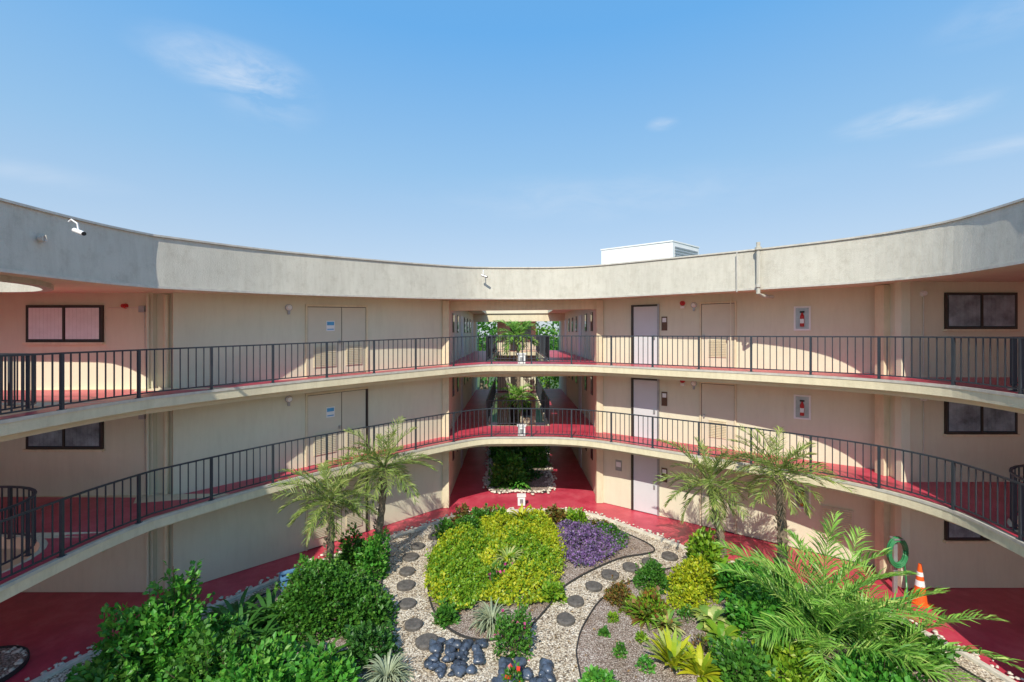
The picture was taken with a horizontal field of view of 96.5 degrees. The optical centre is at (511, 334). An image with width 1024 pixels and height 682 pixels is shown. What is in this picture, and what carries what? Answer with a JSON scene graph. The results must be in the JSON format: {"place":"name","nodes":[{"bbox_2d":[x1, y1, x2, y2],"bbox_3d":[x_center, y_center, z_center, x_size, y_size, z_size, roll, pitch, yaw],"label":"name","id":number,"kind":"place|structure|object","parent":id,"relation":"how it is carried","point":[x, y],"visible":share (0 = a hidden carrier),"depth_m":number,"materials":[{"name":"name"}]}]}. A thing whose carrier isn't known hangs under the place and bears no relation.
{"place":"outdoors","nodes":[
{"label":"outdoors","id":0,"kind":"place"},
{"bbox_2d":[0,350,1017,419],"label":"walkway floor","id":1,"kind":"structure","parent":0,"point":[469,358],"depth_m":11.48,"materials":[{"name":"red paint"}]},
{"bbox_2d":[486,335,548,360],"bbox_3d":[0.250,0.587,24.300,2.720,1.073,10.620,0,0,0],"label":"atrium railing","id":2,"kind":"object","parent":1,"relation":"on","point":[545,346],"visible":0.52,"depth_m":20.09,"materials":[{"name":"metal"}]},
{"bbox_2d":[0,389,1022,584],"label":"walkway floor","id":3,"kind":"structure","parent":0,"point":[558,398],"depth_m":11.44,"materials":[{"name":"red paint"}]},
{"bbox_2d":[485,377,549,425],"bbox_3d":[0.250,3.287,24.300,2.720,1.073,10.620,0,0,0],"label":"atrium railing","id":4,"kind":"object","parent":3,"relation":"on","point":[544,399],"visible":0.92,"depth_m":20.58,"materials":[{"name":"metal"}]},
{"bbox_2d":[0,422,1023,681],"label":"red walkway","id":5,"kind":"structure","parent":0,"point":[48,628],"depth_m":11.48,"materials":[{"name":"paint"}]},
{"bbox_2d":[0,648,27,678],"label":"gravel island","id":6,"kind":"structure","parent":5,"relation":"on","point":[8,660],"depth_m":9.13,"materials":[{"name":"gravel"}]},
{"bbox_2d":[0,282,1023,591],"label":"walls","id":7,"kind":"structure","parent":5,"relation":"on","point":[238,538],"depth_m":12.78,"materials":[{"name":"beige paint"}]},
{"bbox_2d":[22,305,104,344],"bbox_3d":[-11.320,-0.235,11.549,2.000,1.000,0.098,0,0,0],"label":"wing window","id":8,"kind":"structure","parent":7,"relation":"attached to","point":[64,324],"depth_m":11.54,"materials":[{"name":"brown metal"}]},
{"bbox_2d":[22,421,104,451],"bbox_3d":[-11.320,2.465,11.549,2.000,1.000,0.098,0,0,0],"label":"wing window","id":9,"kind":"structure","parent":7,"relation":"attached to","point":[87,438],"depth_m":11.54,"materials":[{"name":"black glass"}]},
{"bbox_2d":[146,295,148,593],"bbox_3d":[-9.200,2.784,11.540,0.065,7.532,0.065,0,0,-22],"label":"conduit","id":10,"kind":"object","parent":7,"relation":"attached to","point":[147,440],"visible":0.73,"depth_m":11.51,"materials":[{"name":"metal"}]},
{"bbox_2d":[164,295,168,590],"bbox_3d":[-8.820,2.776,11.660,0.110,7.547,0.105,0,0,0],"label":"downspout","id":11,"kind":"object","parent":7,"relation":"attached to","point":[166,420],"visible":0.81,"depth_m":11.62,"materials":[{"name":"paint"}]},
{"bbox_2d":[305,304,367,377],"bbox_3d":[-5.502,0.183,14.483,1.990,2.283,0.090,0,0,-44],"label":"utility double door","id":12,"kind":"structure","parent":7,"relation":"attached to","point":[351,322],"depth_m":14.46,"materials":[{"name":"paint"}]},
{"bbox_2d":[305,387,367,466],"bbox_3d":[-5.502,2.883,14.483,1.990,2.283,0.090,0,0,-44],"label":"utility double door","id":13,"kind":"structure","parent":7,"relation":"attached to","point":[351,407],"depth_m":14.41,"materials":[{"name":"brown metal"}]},
{"bbox_2d":[305,470,367,550],"bbox_3d":[-5.502,5.500,14.483,1.990,2.099,0.090,0,0,-44],"label":"utility double door","id":14,"kind":"structure","parent":7,"relation":"attached to","point":[318,535],"depth_m":14.52,"materials":[{"name":"brown metal"}]},
{"bbox_2d":[0,264,1023,321],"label":"roof deck","id":15,"kind":"structure","parent":7,"relation":"on","point":[491,310],"depth_m":12.69,"materials":[{"name":"beige concrete"}]},
{"bbox_2d":[0,198,1023,298],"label":"roof fascia","id":16,"kind":"structure","parent":15,"relation":"attached to","point":[986,239],"depth_m":11.68,"materials":[{"name":"grey concrete"}]},
{"bbox_2d":[601,240,699,263],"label":"rooftop stair tower","id":17,"kind":"structure","parent":15,"relation":"on","point":[657,250],"depth_m":20.77,"materials":[{"name":"white paint"}]},
{"bbox_2d":[0,351,1023,435],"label":"floor slab","id":18,"kind":"structure","parent":7,"relation":"attached to","point":[9,426],"depth_m":11.55,"materials":[{"name":"paint"}]},
{"bbox_2d":[0,353,36,410],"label":"stairwell railing","id":19,"kind":"object","parent":18,"relation":"on","point":[27,381],"visible":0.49,"depth_m":8.52,"materials":[{"name":"metal"}]},
{"bbox_2d":[0,335,1023,414],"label":"balcony railing","id":20,"kind":"object","parent":18,"relation":"on","point":[62,403],"visible":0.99,"depth_m":11.16,"materials":[{"name":"metal"}]},
{"bbox_2d":[0,359,1023,441],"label":"slab beams","id":21,"kind":"structure","parent":18,"relation":"attached to","point":[467,374],"depth_m":12.57,"materials":[{"name":"paint"}]},
{"bbox_2d":[0,393,1023,602],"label":"floor slab","id":22,"kind":"structure","parent":7,"relation":"attached to","point":[42,572],"depth_m":11.02,"materials":[{"name":"paint"}]},
{"bbox_2d":[0,486,36,564],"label":"stairwell railing","id":23,"kind":"object","parent":22,"relation":"on","point":[10,509],"visible":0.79,"depth_m":8.55,"materials":[{"name":"metal"}]},
{"bbox_2d":[0,408,1023,580],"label":"balcony railing","id":24,"kind":"object","parent":22,"relation":"on","point":[62,548],"visible":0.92,"depth_m":10.88,"materials":[{"name":"metal"}]},
{"bbox_2d":[1009,464,1023,529],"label":"stairwell railing","id":25,"kind":"object","parent":22,"relation":"on","point":[1013,476],"visible":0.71,"depth_m":8.99,"materials":[{"name":"metal"}]},
{"bbox_2d":[452,312,592,467],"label":"passage openings","id":26,"kind":"object","parent":7,"relation":"attached to","point":[527,414],"visible":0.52,"depth_m":22.82,"materials":[{"name":"brown metal"}]},
{"bbox_2d":[148,420,964,531],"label":"slab beams","id":27,"kind":"structure","parent":7,"relation":"attached to","point":[606,450],"depth_m":14.82,"materials":[{"name":"paint"}]},
{"bbox_2d":[631,454,658,515],"bbox_3d":[4.875,5.450,16.767,1.040,2.200,0.090,0,0,36],"label":"entry door","id":28,"kind":"structure","parent":7,"relation":"attached to","point":[644,488],"depth_m":16.78,"materials":[{"name":"white metal"}]},
{"bbox_2d":[631,377,658,439],"bbox_3d":[4.875,2.720,16.767,1.040,2.200,0.090,0,0,36],"label":"entry door","id":29,"kind":"structure","parent":7,"relation":"attached to","point":[644,396],"depth_m":16.77,"materials":[{"name":"white metal"}]},
{"bbox_2d":[631,304,658,363],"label":"entry door","id":30,"kind":"structure","parent":7,"relation":"attached to","point":[644,321],"depth_m":16.78,"materials":[{"name":"white metal"}]},
{"bbox_2d":[699,382,735,450],"bbox_3d":[6.878,2.715,15.304,1.140,2.210,0.090,0,0,36],"label":"service door","id":31,"kind":"structure","parent":7,"relation":"attached to","point":[717,403],"depth_m":15.31,"materials":[{"name":"paint"}]},
{"bbox_2d":[699,301,735,366],"bbox_3d":[6.878,0.015,15.304,1.140,2.210,0.090,0,0,36],"label":"service door","id":32,"kind":"structure","parent":7,"relation":"attached to","point":[714,318],"depth_m":15.32,"materials":[{"name":"paint"}]},
{"bbox_2d":[699,467,735,533],"bbox_3d":[6.878,5.445,15.304,1.140,2.210,0.090,0,0,36],"label":"service door","id":33,"kind":"structure","parent":7,"relation":"attached to","point":[730,522],"depth_m":15.24,"materials":[{"name":"paint"}]},
{"bbox_2d":[794,306,810,330],"bbox_3d":[8.803,-0.480,13.870,0.440,0.740,0.134,0,0,36],"label":"fire extinguisher cabinet","id":34,"kind":"object","parent":7,"relation":"attached to","point":[802,318],"visible":1,"depth_m":13.85,"materials":[{"name":"metal"}]},
{"bbox_2d":[794,394,810,419],"bbox_3d":[8.803,2.220,13.870,0.440,0.740,0.134,0,0,36],"label":"fire extinguisher cabinet","id":35,"kind":"object","parent":7,"relation":"attached to","point":[802,406],"visible":1,"depth_m":13.85,"materials":[{"name":"metal"}]},
{"bbox_2d":[820,505,853,543],"bbox_3d":[9.518,5.575,13.391,0.800,0.950,0.064,0,0,36],"label":"louvre vent","id":36,"kind":"object","parent":7,"relation":"attached to","point":[847,518],"visible":0.63,"depth_m":13.33,"materials":[{"name":"beige paint"}]},
{"bbox_2d":[943,520,996,543],"bbox_3d":[12.075,4.860,11.749,1.910,1.000,0.098,0,0,0],"label":"wing window","id":37,"kind":"structure","parent":7,"relation":"attached to","point":[955,534],"depth_m":11.74,"materials":[{"name":"glass"}]},
{"bbox_2d":[943,293,1020,330],"bbox_3d":[12.075,-0.570,11.749,1.910,1.000,0.098,0,0,0],"label":"wing window","id":38,"kind":"structure","parent":7,"relation":"attached to","point":[980,311],"depth_m":11.74,"materials":[{"name":"black glass"}]},
{"bbox_2d":[943,401,1020,436],"bbox_3d":[12.075,2.130,11.749,1.910,1.000,0.098,0,0,0],"label":"wing window","id":39,"kind":"structure","parent":7,"relation":"attached to","point":[963,420],"depth_m":11.74,"materials":[{"name":"black glass"}]},
{"bbox_2d":[488,452,551,490],"bbox_3d":[0.343,6.527,24.355,3.241,0.045,11.041,0,0,0],"label":"planting bed","id":40,"kind":"object","parent":5,"relation":"on","point":[538,484],"visible":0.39,"depth_m":20.04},
{"bbox_2d":[487,462,521,489],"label":"bush","id":41,"kind":"object","parent":40,"relation":"on","point":[508,470],"visible":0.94,"depth_m":19.40,"materials":[{"name":"green plant"}]},
{"bbox_2d":[493,319,538,422],"bbox_3d":[0.226,2.822,26.142,2.735,7.459,3.214,0,0,0],"label":"palm tree","id":42,"kind":"object","parent":40,"relation":"on","point":[523,326],"visible":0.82,"depth_m":25.90,"materials":[{"name":"green plant"}]},
{"bbox_2d":[499,383,536,424],"bbox_3d":[0.207,4.586,24.615,2.023,3.936,2.100,0,0,24],"label":"palm tree","id":43,"kind":"object","parent":40,"relation":"on","point":[518,392],"visible":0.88,"depth_m":24.54,"materials":[{"name":"green plant"}]},
{"bbox_2d":[482,446,556,494],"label":"border rocks","id":44,"kind":"object","parent":40,"relation":"on","point":[485,481],"visible":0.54,"depth_m":20.21,"materials":[{"name":"stone"}]},
{"bbox_2d":[523,446,552,468],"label":"bush","id":45,"kind":"object","parent":40,"relation":"on","point":[533,459],"visible":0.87,"depth_m":22.53,"materials":[{"name":"green plant"}]},
{"bbox_2d":[886,536,908,599],"bbox_3d":[9.638,5.833,11.464,0.708,1.454,0.339,0,0,-11],"label":"garden hose reel","id":46,"kind":"object","parent":5,"relation":"on","point":[893,561],"visible":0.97,"depth_m":11.50,"materials":[{"name":"green metal"}]},
{"bbox_2d":[906,563,934,607],"bbox_3d":[9.950,6.080,11.150,0.380,0.960,0.380,0,0,0],"label":"traffic cone","id":47,"kind":"object","parent":5,"relation":"on","point":[919,582],"visible":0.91,"depth_m":11.08,"materials":[{"name":"orange plastic"}]},
{"bbox_2d":[0,0,1023,336],"label":"sky","id":48,"kind":"structure","parent":0,"point":[476,133],"materials":[{"name":"blue"}]},
{"bbox_2d":[42,512,1004,681],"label":"gravel path","id":49,"kind":"structure","parent":0,"point":[415,655],"depth_m":10.23,"materials":[{"name":"beige gravel"}]},
{"bbox_2d":[143,551,401,681],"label":"planting bed","id":50,"kind":"object","parent":49,"relation":"on","point":[339,642],"visible":0.09,"depth_m":9.71,"materials":[{"name":"gravel"}]},
{"bbox_2d":[78,653,150,681],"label":"leafy bush","id":51,"kind":"object","parent":50,"relation":"on","point":[93,674],"visible":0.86,"depth_m":7.87,"materials":[{"name":"green plant"}]},
{"bbox_2d":[65,591,250,681],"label":"leafy bush","id":52,"kind":"object","parent":50,"relation":"on","point":[131,643],"visible":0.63,"depth_m":8.39,"materials":[{"name":"green plant"}]},
{"bbox_2d":[143,559,215,658],"bbox_3d":[-6.569,5.515,9.063,1.218,2.192,1.223,0,0,45],"label":"leafy bush","id":53,"kind":"object","parent":50,"relation":"on","point":[179,585],"visible":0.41,"depth_m":8.92,"materials":[{"name":"green plant"}]},
{"bbox_2d":[161,618,286,681],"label":"leafy bush","id":54,"kind":"object","parent":50,"relation":"on","point":[218,645],"visible":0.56,"depth_m":8.18,"materials":[{"name":"green plant"}]},
{"bbox_2d":[199,587,271,626],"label":"cordyline plant","id":55,"kind":"object","parent":50,"relation":"on","point":[231,607],"visible":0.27,"depth_m":10.23,"materials":[{"name":"green plant"}]},
{"bbox_2d":[215,603,286,641],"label":"cordyline plant","id":56,"kind":"object","parent":50,"relation":"on","point":[225,612],"visible":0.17,"depth_m":9.75,"materials":[{"name":"green plant"}]},
{"bbox_2d":[196,630,308,681],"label":"leafy bush","id":57,"kind":"object","parent":50,"relation":"on","point":[267,665],"visible":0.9,"depth_m":8.04,"materials":[{"name":"green plant"}]},
{"bbox_2d":[224,614,299,648],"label":"cordyline plant","id":58,"kind":"object","parent":50,"relation":"on","point":[258,626],"visible":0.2,"depth_m":9.45,"materials":[{"name":"green plant"}]},
{"bbox_2d":[230,588,304,634],"bbox_3d":[-5.416,6.262,10.234,1.826,0.762,1.754,0,0,0],"label":"cordyline plant","id":59,"kind":"object","parent":50,"relation":"on","point":[268,600],"visible":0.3,"depth_m":10.16,"materials":[{"name":"green plant"}]},
{"bbox_2d":[281,641,362,681],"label":"leafy bush","id":60,"kind":"object","parent":50,"relation":"on","point":[315,668],"visible":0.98,"depth_m":8.17,"materials":[{"name":"green plant"}]},
{"bbox_2d":[263,549,388,644],"bbox_3d":[-4.263,5.858,10.640,2.804,1.529,2.260,0,0,0],"label":"clipped hedge shrub","id":61,"kind":"object","parent":50,"relation":"on","point":[340,584],"visible":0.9,"depth_m":10.11,"materials":[{"name":"green plant"}]},
{"bbox_2d":[268,447,387,559],"bbox_3d":[-4.856,4.854,12.090,2.897,3.418,3.086,0,0,0],"label":"palm tree","id":62,"kind":"object","parent":50,"relation":"on","point":[330,501],"visible":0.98,"depth_m":11.83,"materials":[{"name":"green plant"}]},
{"bbox_2d":[334,522,364,568],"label":"shrub","id":63,"kind":"object","parent":50,"relation":"on","point":[346,554],"visible":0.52,"depth_m":12.84,"materials":[{"name":"green plant"}]},
{"bbox_2d":[342,584,399,640],"bbox_3d":[-3.093,6.203,10.372,1.176,0.865,1.526,0,0,0],"label":"leafy bush","id":64,"kind":"object","parent":50,"relation":"on","point":[381,604],"visible":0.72,"depth_m":10.16,"materials":[{"name":"green plant"}]},
{"bbox_2d":[342,619,402,673],"bbox_3d":[-2.853,6.206,9.347,1.272,0.799,1.436,0,0,0],"label":"leafy bush","id":65,"kind":"object","parent":50,"relation":"on","point":[374,635],"visible":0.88,"depth_m":9.17,"materials":[{"name":"green plant"}]},
{"bbox_2d":[353,526,391,580],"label":"shrub","id":66,"kind":"object","parent":50,"relation":"on","point":[369,554],"visible":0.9,"depth_m":12.29,"materials":[{"name":"green plant"}]},
{"bbox_2d":[318,415,442,560],"bbox_3d":[-3.594,4.483,13.000,3.297,4.172,3.324,0,0,0],"label":"palm tree","id":67,"kind":"object","parent":50,"relation":"on","point":[384,470],"visible":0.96,"depth_m":12.81,"materials":[{"name":"green plant"}]},
{"bbox_2d":[359,648,414,681],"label":"silver grass","id":68,"kind":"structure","parent":50,"relation":"on","point":[384,669],"depth_m":8.64,"materials":[{"name":"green plant"}]},
{"bbox_2d":[25,507,1023,680],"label":"border rocks","id":69,"kind":"object","parent":50,"relation":"on","point":[934,631],"visible":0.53,"depth_m":11.29,"materials":[{"name":"stone"}]},
{"bbox_2d":[424,637,486,678],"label":"river rocks","id":70,"kind":"object","parent":49,"relation":"on","point":[458,667],"visible":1,"depth_m":9.07,"materials":[{"name":"grey stone"}]},
{"bbox_2d":[489,597,536,660],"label":"flowering shrub","id":71,"kind":"object","parent":49,"relation":"on","point":[509,628],"visible":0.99,"depth_m":9.30,"materials":[{"name":"green plant"}]},
{"bbox_2d":[30,509,1015,681],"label":"garden kerb","id":72,"kind":"structure","parent":49,"relation":"on","point":[967,655],"depth_m":11.01,"materials":[{"name":"concrete"}]},
{"bbox_2d":[491,656,555,681],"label":"river rocks","id":73,"kind":"object","parent":49,"relation":"on","point":[545,673],"visible":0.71,"depth_m":8.67,"materials":[{"name":"stone"}]},
{"bbox_2d":[428,521,653,638],"bbox_3d":[0.087,6.527,13.705,7.060,0.045,5.665,0,0,-42],"label":"planting bed","id":74,"kind":"object","parent":49,"relation":"on","point":[571,571],"visible":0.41,"depth_m":11.97,"materials":[{"name":"grey gravel"}]},
{"bbox_2d":[431,594,460,630],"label":"shrub","id":75,"kind":"object","parent":74,"relation":"on","point":[446,614],"visible":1,"depth_m":10.29,"materials":[{"name":"green plant"}]},
{"bbox_2d":[422,514,501,611],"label":"groundcover plants","id":76,"kind":"object","parent":74,"relation":"on","point":[439,560],"visible":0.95,"depth_m":12.14,"materials":[{"name":"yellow plant"}]},
{"bbox_2d":[468,597,511,637],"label":"spider plant","id":77,"kind":"object","parent":74,"relation":"on","point":[488,621],"visible":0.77,"depth_m":10.25,"materials":[{"name":"plant"}]},
{"bbox_2d":[474,510,567,606],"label":"groundcover plants","id":78,"kind":"object","parent":74,"relation":"on","point":[550,548],"visible":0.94,"depth_m":12.74,"materials":[{"name":"yellow plant"}]},
{"bbox_2d":[540,575,567,604],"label":"shrub","id":79,"kind":"object","parent":74,"relation":"on","point":[556,588],"visible":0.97,"depth_m":11.17,"materials":[{"name":"green plant"}]},
{"bbox_2d":[555,519,630,566],"bbox_3d":[2.512,6.235,14.120,2.525,0.611,3.062,0,0,0],"label":"purple flower bed","id":80,"kind":"object","parent":74,"relation":"on","point":[579,531],"visible":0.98,"depth_m":13.85,"materials":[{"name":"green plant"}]},
{"bbox_2d":[427,516,654,641],"bbox_3d":[0.087,6.510,13.705,7.084,0.080,5.689,0,0,-42],"label":"bed edging","id":81,"kind":"object","parent":49,"relation":"on","point":[541,614],"visible":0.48,"depth_m":11.89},
{"bbox_2d":[577,568,981,681],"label":"planting bed","id":82,"kind":"object","parent":49,"relation":"on","point":[594,647],"visible":0.31,"depth_m":9.52,"materials":[{"name":"gravel"}]},
{"bbox_2d":[577,664,619,681],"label":"shrub","id":83,"kind":"object","parent":82,"relation":"on","point":[593,674],"visible":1,"depth_m":8.45,"materials":[{"name":"green plant"}]},
{"bbox_2d":[603,574,633,606],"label":"round shrub","id":84,"kind":"object","parent":82,"relation":"on","point":[616,591],"visible":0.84,"depth_m":11.09,"materials":[{"name":"brown plant"}]},
{"bbox_2d":[625,598,663,631],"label":"croton plant","id":85,"kind":"object","parent":82,"relation":"on","point":[637,620],"visible":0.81,"depth_m":10.30,"materials":[{"name":"green plant"}]},
{"bbox_2d":[618,582,673,627],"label":"croton shrub","id":86,"kind":"object","parent":82,"relation":"on","point":[648,598],"visible":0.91,"depth_m":10.55,"materials":[{"name":"green plant"}]},
{"bbox_2d":[632,553,670,594],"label":"round shrub","id":87,"kind":"object","parent":82,"relation":"on","point":[649,571],"visible":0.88,"depth_m":11.72,"materials":[{"name":"green plant"}]},
{"bbox_2d":[648,608,685,638],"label":"croton plant","id":88,"kind":"object","parent":82,"relation":"on","point":[672,626],"visible":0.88,"depth_m":10.09,"materials":[{"name":"green plant"}]},
{"bbox_2d":[641,625,697,670],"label":"agave plant","id":89,"kind":"object","parent":82,"relation":"on","point":[669,651],"visible":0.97,"depth_m":9.02,"materials":[{"name":"yellow plant"}]},
{"bbox_2d":[664,583,710,612],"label":"yellow shrub","id":90,"kind":"object","parent":82,"relation":"on","point":[677,594],"visible":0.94,"depth_m":10.92,"materials":[{"name":"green plant"}]},
{"bbox_2d":[660,555,720,605],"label":"yellow shrub","id":91,"kind":"object","parent":82,"relation":"on","point":[688,572],"visible":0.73,"depth_m":11.57,"materials":[{"name":"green plant"}]},
{"bbox_2d":[676,641,722,681],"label":"agave plant","id":92,"kind":"object","parent":82,"relation":"on","point":[705,667],"visible":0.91,"depth_m":8.71,"materials":[{"name":"yellow plant"}]},
{"bbox_2d":[683,526,730,584],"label":"leafy bush","id":93,"kind":"object","parent":82,"relation":"on","point":[698,543],"visible":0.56,"depth_m":12.13,"materials":[{"name":"green plant"}]},
{"bbox_2d":[691,604,730,632],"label":"variegated plant","id":94,"kind":"object","parent":82,"relation":"on","point":[713,613],"visible":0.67,"depth_m":10.32,"materials":[{"name":"green plant"}]},
{"bbox_2d":[653,437,783,562],"bbox_3d":[5.294,4.715,12.490,2.982,3.690,3.108,0,0,0],"label":"palm tree","id":95,"kind":"object","parent":82,"relation":"on","point":[713,492],"visible":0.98,"depth_m":12.25,"materials":[{"name":"green plant"}]},
{"bbox_2d":[701,619,741,646],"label":"variegated plant","id":96,"kind":"object","parent":82,"relation":"on","point":[715,630],"visible":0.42,"depth_m":9.76,"materials":[{"name":"green plant"}]},
{"bbox_2d":[707,635,777,681],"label":"leafy bush","id":97,"kind":"object","parent":82,"relation":"on","point":[748,663],"visible":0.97,"depth_m":8.49,"materials":[{"name":"green plant"}]},
{"bbox_2d":[721,581,797,640],"bbox_3d":[5.459,6.125,10.141,1.755,1.074,1.644,0,0,0],"label":"leafy bush","id":98,"kind":"object","parent":82,"relation":"on","point":[741,611],"visible":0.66,"depth_m":9.90,"materials":[{"name":"green plant"}]},
{"bbox_2d":[715,556,806,608],"bbox_3d":[6.090,6.009,11.143,2.023,1.316,1.578,0,0,0],"label":"leafy bush","id":99,"kind":"object","parent":82,"relation":"on","point":[721,576],"visible":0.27,"depth_m":11.26,"materials":[{"name":"green plant"}]},
{"bbox_2d":[708,424,856,570],"bbox_3d":[6.676,4.405,11.745,2.826,4.295,3.027,0,0,0],"label":"palm tree","id":100,"kind":"object","parent":82,"relation":"on","point":[779,488],"visible":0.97,"depth_m":11.50,"materials":[{"name":"green plant"}]},
{"bbox_2d":[750,631,850,681],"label":"leafy bush","id":101,"kind":"object","parent":82,"relation":"on","point":[787,659],"visible":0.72,"depth_m":8.60,"materials":[{"name":"green plant"}]},
{"bbox_2d":[712,508,958,681],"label":"areca palm","id":102,"kind":"object","parent":82,"relation":"on","point":[880,610],"visible":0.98,"depth_m":8.87,"materials":[{"name":"green plant"}]},
{"bbox_2d":[792,583,884,651],"bbox_3d":[7.220,6.148,10.316,2.278,1.048,2.110,0,0,0],"label":"leafy bush","id":103,"kind":"object","parent":82,"relation":"on","point":[806,611],"visible":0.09,"depth_m":9.88,"materials":[{"name":"green plant"}]},
{"bbox_2d":[810,642,927,681],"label":"leafy bush","id":104,"kind":"object","parent":82,"relation":"on","point":[860,669],"visible":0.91,"depth_m":8.31,"materials":[{"name":"green plant"}]},
{"bbox_2d":[869,615,960,680],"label":"leafy bush","id":105,"kind":"object","parent":82,"relation":"on","point":[948,655],"visible":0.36,"depth_m":8.96,"materials":[{"name":"green plant"}]},
{"bbox_2d":[813,560,1023,681],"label":"areca palm","id":106,"kind":"object","parent":82,"relation":"on","point":[917,632],"visible":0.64,"depth_m":8.44,"materials":[{"name":"green plant"}]},
{"bbox_2d":[450,337,874,567],"bbox_3d":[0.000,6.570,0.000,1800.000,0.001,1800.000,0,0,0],"label":"ground","id":107,"kind":"structure","parent":0,"point":[537,406],"depth_m":39.85,"materials":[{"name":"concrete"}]},
{"bbox_2d":[477,321,558,388],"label":"tree line","id":108,"kind":"object","parent":107,"relation":"on","point":[547,383],"visible":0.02,"depth_m":45.38,"materials":[{"name":"green plant"}]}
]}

